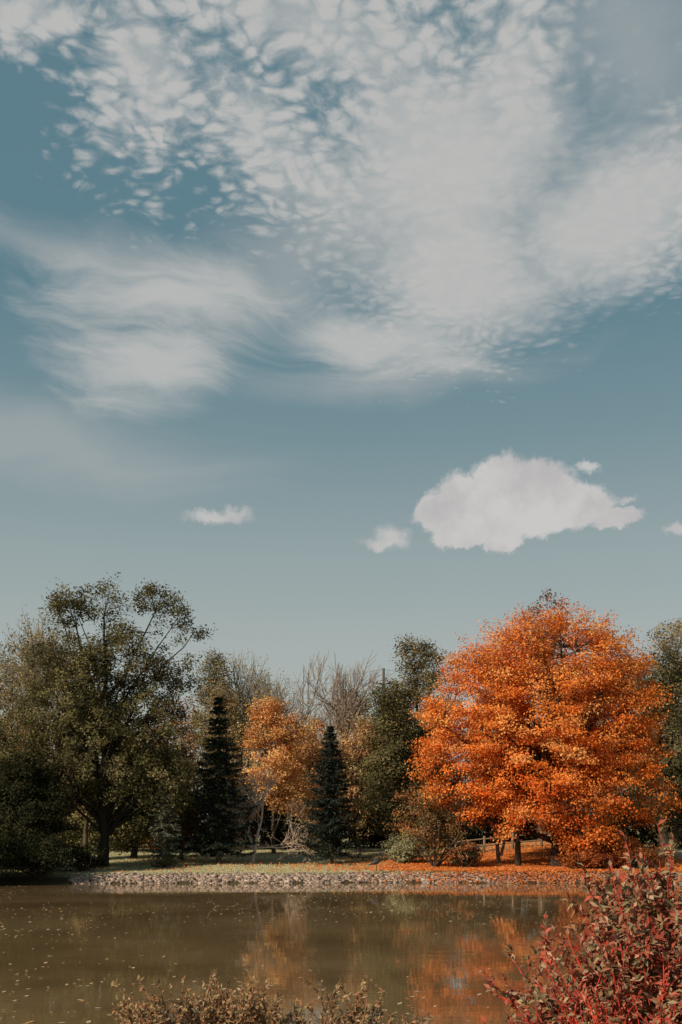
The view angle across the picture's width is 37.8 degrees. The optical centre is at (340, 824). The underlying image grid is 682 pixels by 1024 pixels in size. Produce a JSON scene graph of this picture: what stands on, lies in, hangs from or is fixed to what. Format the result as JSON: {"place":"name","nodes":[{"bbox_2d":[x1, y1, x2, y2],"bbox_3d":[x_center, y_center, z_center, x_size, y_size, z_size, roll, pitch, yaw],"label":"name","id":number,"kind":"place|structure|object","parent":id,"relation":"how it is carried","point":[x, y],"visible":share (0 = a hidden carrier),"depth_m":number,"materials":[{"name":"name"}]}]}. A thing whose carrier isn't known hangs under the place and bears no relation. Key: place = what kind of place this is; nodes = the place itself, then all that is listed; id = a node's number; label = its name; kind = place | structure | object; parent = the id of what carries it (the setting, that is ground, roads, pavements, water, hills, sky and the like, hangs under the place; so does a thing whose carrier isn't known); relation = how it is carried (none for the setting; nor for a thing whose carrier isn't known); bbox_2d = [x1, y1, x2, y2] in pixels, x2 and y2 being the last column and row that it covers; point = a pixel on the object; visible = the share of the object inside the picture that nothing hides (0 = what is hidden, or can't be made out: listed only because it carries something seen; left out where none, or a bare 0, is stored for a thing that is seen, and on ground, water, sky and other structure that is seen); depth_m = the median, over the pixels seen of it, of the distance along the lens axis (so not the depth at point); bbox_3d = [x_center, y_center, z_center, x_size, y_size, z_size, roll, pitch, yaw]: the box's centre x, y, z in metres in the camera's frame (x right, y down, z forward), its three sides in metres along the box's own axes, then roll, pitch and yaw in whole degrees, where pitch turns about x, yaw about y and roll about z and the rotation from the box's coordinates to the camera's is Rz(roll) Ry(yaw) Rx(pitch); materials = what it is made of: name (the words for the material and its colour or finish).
{"place":"outdoors","nodes":[
{"label":"outdoors","id":0,"kind":"place"},
{"bbox_2d":[0,883,681,1023],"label":"pond water","id":1,"kind":"structure","parent":0,"point":[352,947],"depth_m":25.00,"materials":[{"name":"brown liquid"}]},
{"bbox_2d":[0,886,591,1023],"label":"floating leaves","id":2,"kind":"object","parent":1,"relation":"on","point":[237,981],"visible":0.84,"depth_m":20.87,"materials":[{"name":"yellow plant"}]},
{"bbox_2d":[0,826,681,883],"bbox_3d":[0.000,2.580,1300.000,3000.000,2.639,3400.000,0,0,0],"label":"ground","id":3,"kind":"structure","parent":0,"point":[57,878],"depth_m":60.49,"materials":[{"name":"green plant"}]},
{"bbox_2d":[0,834,28,878],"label":"bush","id":4,"kind":"object","parent":3,"relation":"on","point":[5,859],"visible":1,"depth_m":48.96,"materials":[{"name":"green plant"}]},
{"bbox_2d":[0,717,31,845],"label":"oak tree","id":5,"kind":"object","parent":3,"relation":"on","point":[4,738],"visible":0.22,"depth_m":55.14,"materials":[{"name":"green plant"}]},
{"bbox_2d":[0,638,40,755],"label":"elm tree","id":6,"kind":"object","parent":3,"relation":"on","point":[2,706],"visible":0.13,"depth_m":74.81,"materials":[{"name":"green plant"}]},
{"bbox_2d":[1,717,56,778],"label":"maple tree","id":7,"kind":"object","parent":3,"relation":"on","point":[25,731],"visible":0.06,"depth_m":63.62,"materials":[{"name":"green plant"}]},
{"bbox_2d":[0,750,78,871],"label":"bush","id":8,"kind":"object","parent":3,"relation":"on","point":[26,790],"visible":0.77,"depth_m":52.40,"materials":[{"name":"green plant"}]},
{"bbox_2d":[0,827,79,878],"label":"bush","id":9,"kind":"object","parent":3,"relation":"on","point":[43,852],"visible":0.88,"depth_m":50.35,"materials":[{"name":"green plant"}]},
{"bbox_2d":[0,607,121,765],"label":"bare tree","id":10,"kind":"object","parent":3,"relation":"on","point":[22,670],"visible":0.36,"depth_m":71.22,"materials":[{"name":"green plant"}]},
{"bbox_2d":[58,842,110,872],"bbox_3d":[-13.807,1.732,53.115,3.212,1.697,2.652,0,0,0],"label":"bush","id":11,"kind":"object","parent":3,"relation":"on","point":[85,860],"visible":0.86,"depth_m":52.82,"materials":[{"name":"green plant"}]},
{"bbox_2d":[52,678,131,851],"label":"elm tree","id":12,"kind":"object","parent":3,"relation":"on","point":[86,826],"visible":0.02,"depth_m":73.67,"materials":[{"name":"green plant"}]},
{"bbox_2d":[0,572,217,866],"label":"ash tree","id":13,"kind":"object","parent":3,"relation":"on","point":[115,767],"visible":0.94,"depth_m":59.11,"materials":[{"name":"green plant"}]},
{"bbox_2d":[86,725,183,857],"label":"oak tree","id":14,"kind":"object","parent":3,"relation":"on","point":[120,834],"visible":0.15,"depth_m":66.62,"materials":[{"name":"green plant"}]},
{"bbox_2d":[107,975,187,1023],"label":"bank weeds","id":15,"kind":"object","parent":3,"relation":"on","point":[138,1015],"visible":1,"depth_m":6.86,"materials":[{"name":"brown plant"}]},
{"bbox_2d":[150,857,177,867],"bbox_3d":[-10.267,2.208,58.033,1.511,0.749,1.447,0,0,37],"label":"bush","id":16,"kind":"object","parent":3,"relation":"on","point":[164,862],"visible":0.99,"depth_m":57.91,"materials":[{"name":"green plant"}]},
{"bbox_2d":[145,784,192,859],"bbox_3d":[-10.289,-0.075,58.765,2.887,5.300,2.807,0,0,0],"label":"spruce tree","id":17,"kind":"object","parent":3,"relation":"on","point":[165,835],"visible":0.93,"depth_m":58.80,"materials":[{"name":"green plant"}]},
{"bbox_2d":[141,739,215,859],"bbox_3d":[-10.266,-1.624,64.703,5.418,8.093,5.828,0,0,0],"label":"spruce tree","id":18,"kind":"object","parent":3,"relation":"on","point":[186,830],"visible":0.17,"depth_m":64.24,"materials":[{"name":"green plant"}]},
{"bbox_2d":[165,971,237,1023],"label":"bank weeds","id":19,"kind":"object","parent":3,"relation":"on","point":[203,1015],"visible":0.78,"depth_m":7.00,"materials":[{"name":"brown plant"}]},
{"bbox_2d":[174,697,261,863],"bbox_3d":[-7.631,-2.863,61.486,5.351,10.700,5.498,0,0,-32],"label":"spruce tree","id":20,"kind":"object","parent":3,"relation":"on","point":[214,816],"visible":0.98,"depth_m":61.16,"materials":[{"name":"green plant"}]},
{"bbox_2d":[188,647,248,847],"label":"ash tree","id":21,"kind":"object","parent":3,"relation":"on","point":[214,673],"visible":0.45,"depth_m":83.31,"materials":[{"name":"green plant"}]},
{"bbox_2d":[188,678,255,844],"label":"elm tree","id":22,"kind":"object","parent":3,"relation":"on","point":[236,727],"visible":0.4,"depth_m":79.71,"materials":[{"name":"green plant"}]},
{"bbox_2d":[193,958,290,1023],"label":"bank weeds","id":23,"kind":"object","parent":3,"relation":"on","point":[245,1008],"visible":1,"depth_m":6.94,"materials":[{"name":"brown plant"}]},
{"bbox_2d":[210,653,321,841],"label":"bare tree","id":24,"kind":"object","parent":3,"relation":"on","point":[241,691],"visible":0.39,"depth_m":84.20,"materials":[{"name":"brown plant"}]},
{"bbox_2d":[199,759,334,862],"bbox_3d":[-4.785,-0.412,63.495,9.481,7.585,4.927,0,0,14],"label":"bare tree","id":25,"kind":"object","parent":3,"relation":"on","point":[254,847],"visible":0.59,"depth_m":63.12,"materials":[{"name":"brown plant"}]},
{"bbox_2d":[238,689,318,853],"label":"aspen tree","id":26,"kind":"object","parent":3,"relation":"on","point":[282,753],"visible":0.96,"depth_m":73.47,"materials":[{"name":"orange plant"}]},
{"bbox_2d":[217,651,348,847],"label":"bare tree","id":27,"kind":"object","parent":3,"relation":"on","point":[300,688],"visible":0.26,"depth_m":86.10,"materials":[{"name":"brown plant"}]},
{"bbox_2d":[277,997,321,1023],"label":"bank weeds","id":28,"kind":"object","parent":3,"relation":"on","point":[289,1016],"visible":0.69,"depth_m":7.12,"materials":[{"name":"brown plant"}]},
{"bbox_2d":[139,668,464,843],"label":"utility pole","id":29,"kind":"object","parent":3,"relation":"on","point":[383,676],"visible":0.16,"depth_m":109.94,"materials":[{"name":"brown wood"}]},
{"bbox_2d":[280,714,333,851],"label":"maple tree","id":30,"kind":"object","parent":3,"relation":"on","point":[313,746],"visible":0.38,"depth_m":78.68,"materials":[{"name":"orange plant"}]},
{"bbox_2d":[297,726,379,863],"bbox_3d":[-0.159,-1.944,61.949,5.160,9.000,4.734,0,0,0],"label":"spruce tree","id":31,"kind":"object","parent":3,"relation":"on","point":[331,829],"visible":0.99,"depth_m":61.56,"materials":[{"name":"green plant"}]},
{"bbox_2d":[292,977,389,1023],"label":"bank weeds","id":32,"kind":"object","parent":3,"relation":"on","point":[364,1018],"visible":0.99,"depth_m":6.97,"materials":[{"name":"brown plant"}]},
{"bbox_2d":[0,649,681,845],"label":"distant trees","id":33,"kind":"object","parent":3,"relation":"on","point":[190,739],"visible":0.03,"depth_m":97.65,"materials":[{"name":"green plant"}]},
{"bbox_2d":[308,712,388,852],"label":"maple tree","id":34,"kind":"object","parent":3,"relation":"on","point":[349,755],"visible":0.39,"depth_m":76.16,"materials":[{"name":"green plant"}]},
{"bbox_2d":[302,653,395,847],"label":"bare tree","id":35,"kind":"object","parent":3,"relation":"on","point":[345,709],"visible":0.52,"depth_m":79.58,"materials":[{"name":"brown plant"}]},
{"bbox_2d":[320,685,380,847],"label":"elm tree","id":36,"kind":"object","parent":3,"relation":"on","point":[362,714],"visible":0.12,"depth_m":85.58,"materials":[{"name":"brown plant"}]},
{"bbox_2d":[45,757,681,852],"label":"undergrowth","id":37,"kind":"object","parent":3,"relation":"on","point":[475,832],"visible":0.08,"depth_m":83.81,"materials":[{"name":"green plant"}]},
{"bbox_2d":[68,872,681,883],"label":"riprap stones","id":38,"kind":"object","parent":3,"relation":"on","point":[142,878],"visible":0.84,"depth_m":51.67,"materials":[{"name":"grey stone"}]},
{"bbox_2d":[369,852,381,872],"bbox_3d":[1.894,2.006,52.500,0.879,1.168,0.280,0,0,0],"label":"heron","id":39,"kind":"object","parent":38,"relation":"on","point":[375,861],"visible":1,"depth_m":52.44},
{"bbox_2d":[86,841,681,883],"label":"fallen leaves","id":40,"kind":"object","parent":3,"relation":"on","point":[534,861],"visible":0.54,"depth_m":56.11,"materials":[{"name":"orange plant"}]},
{"bbox_2d":[353,1002,418,1023],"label":"bank weeds","id":41,"kind":"object","parent":3,"relation":"on","point":[389,1021],"visible":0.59,"depth_m":7.06,"materials":[{"name":"brown plant"}]},
{"bbox_2d":[355,674,423,852],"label":"oak tree","id":42,"kind":"object","parent":3,"relation":"on","point":[380,782],"visible":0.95,"depth_m":73.17,"materials":[{"name":"green plant"}]},
{"bbox_2d":[380,833,426,862],"bbox_3d":[3.826,1.452,59.888,3.003,1.997,3.799,0,0,0],"label":"bush","id":43,"kind":"object","parent":3,"relation":"on","point":[407,851],"visible":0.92,"depth_m":59.35,"materials":[{"name":"green plant"}]},
{"bbox_2d":[364,634,459,842],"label":"oak tree","id":44,"kind":"object","parent":3,"relation":"on","point":[415,692],"visible":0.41,"depth_m":75.37,"materials":[{"name":"green plant"}]},
{"bbox_2d":[401,1009,430,1023],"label":"bank weeds","id":45,"kind":"object","parent":3,"relation":"on","point":[424,1019],"visible":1,"depth_m":6.88,"materials":[{"name":"brown plant"}]},
{"bbox_2d":[382,780,477,866],"bbox_3d":[5.188,0.014,55.589,4.800,4.989,5.596,0,0,44],"label":"sprawling shrub","id":46,"kind":"object","parent":3,"relation":"on","point":[427,820],"visible":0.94,"depth_m":55.41,"materials":[{"name":"brown plant"}]},
{"bbox_2d":[441,839,483,866],"bbox_3d":[6.736,1.632,55.277,2.413,1.766,2.210,0,0,9],"label":"sprawling shrub","id":47,"kind":"object","parent":3,"relation":"on","point":[468,854],"visible":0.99,"depth_m":54.98,"materials":[{"name":"brown plant"}]},
{"bbox_2d":[454,830,571,854],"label":"wooden fence","id":48,"kind":"object","parent":3,"relation":"on","point":[484,838],"visible":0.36,"depth_m":65.93,"materials":[{"name":"brown wood"}]},
{"bbox_2d":[495,588,578,841],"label":"maple tree","id":49,"kind":"object","parent":3,"relation":"on","point":[537,612],"visible":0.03,"depth_m":73.51,"materials":[{"name":"orange plant"}]},
{"bbox_2d":[403,596,681,865],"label":"maple tree","id":50,"kind":"object","parent":3,"relation":"on","point":[571,740],"visible":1,"depth_m":54.43,"materials":[{"name":"orange plant"}]},
{"bbox_2d":[479,884,681,1023],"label":"dogwood shrub","id":51,"kind":"object","parent":3,"relation":"on","point":[671,966],"visible":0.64,"depth_m":7.01,"materials":[{"name":"red plant"}]},
{"bbox_2d":[554,842,613,868],"bbox_3d":[13.246,1.723,54.080,2.820,1.641,2.828,0,0,36],"label":"bush","id":52,"kind":"object","parent":3,"relation":"on","point":[594,856],"visible":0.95,"depth_m":53.59,"materials":[{"name":"brown plant"}]},
{"bbox_2d":[503,819,681,1023],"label":"dogwood shrub","id":53,"kind":"object","parent":3,"relation":"on","point":[618,899],"visible":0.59,"depth_m":7.31,"materials":[{"name":"red plant"}]},
{"bbox_2d":[533,961,675,1023],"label":"dogwood shrub","id":54,"kind":"object","parent":3,"relation":"on","point":[597,1015],"visible":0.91,"depth_m":6.74,"materials":[{"name":"red plant"}]},
{"bbox_2d":[594,839,665,868],"bbox_3d":[16.115,1.659,54.573,4.195,1.785,3.295,0,0,0],"label":"bush","id":55,"kind":"object","parent":3,"relation":"on","point":[618,852],"visible":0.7,"depth_m":54.27,"materials":[{"name":"brown plant"}]},
{"bbox_2d":[619,641,681,850],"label":"oak tree","id":56,"kind":"object","parent":3,"relation":"on","point":[675,724],"visible":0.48,"depth_m":71.43,"materials":[{"name":"green plant"}]},
{"bbox_2d":[632,617,681,848],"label":"willow tree","id":57,"kind":"object","parent":3,"relation":"on","point":[675,638],"visible":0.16,"depth_m":81.31,"materials":[{"name":"green plant"}]},
{"bbox_2d":[0,0,681,825],"label":"sky","id":58,"kind":"structure","parent":0,"point":[346,329],"materials":[{"name":"blue"}]},
{"bbox_2d":[556,1005,606,1023],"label":"bank weeds","id":59,"kind":"object","parent":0,"point":[585,1020],"visible":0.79,"depth_m":6.70,"materials":[{"name":"brown plant"}]}
]}

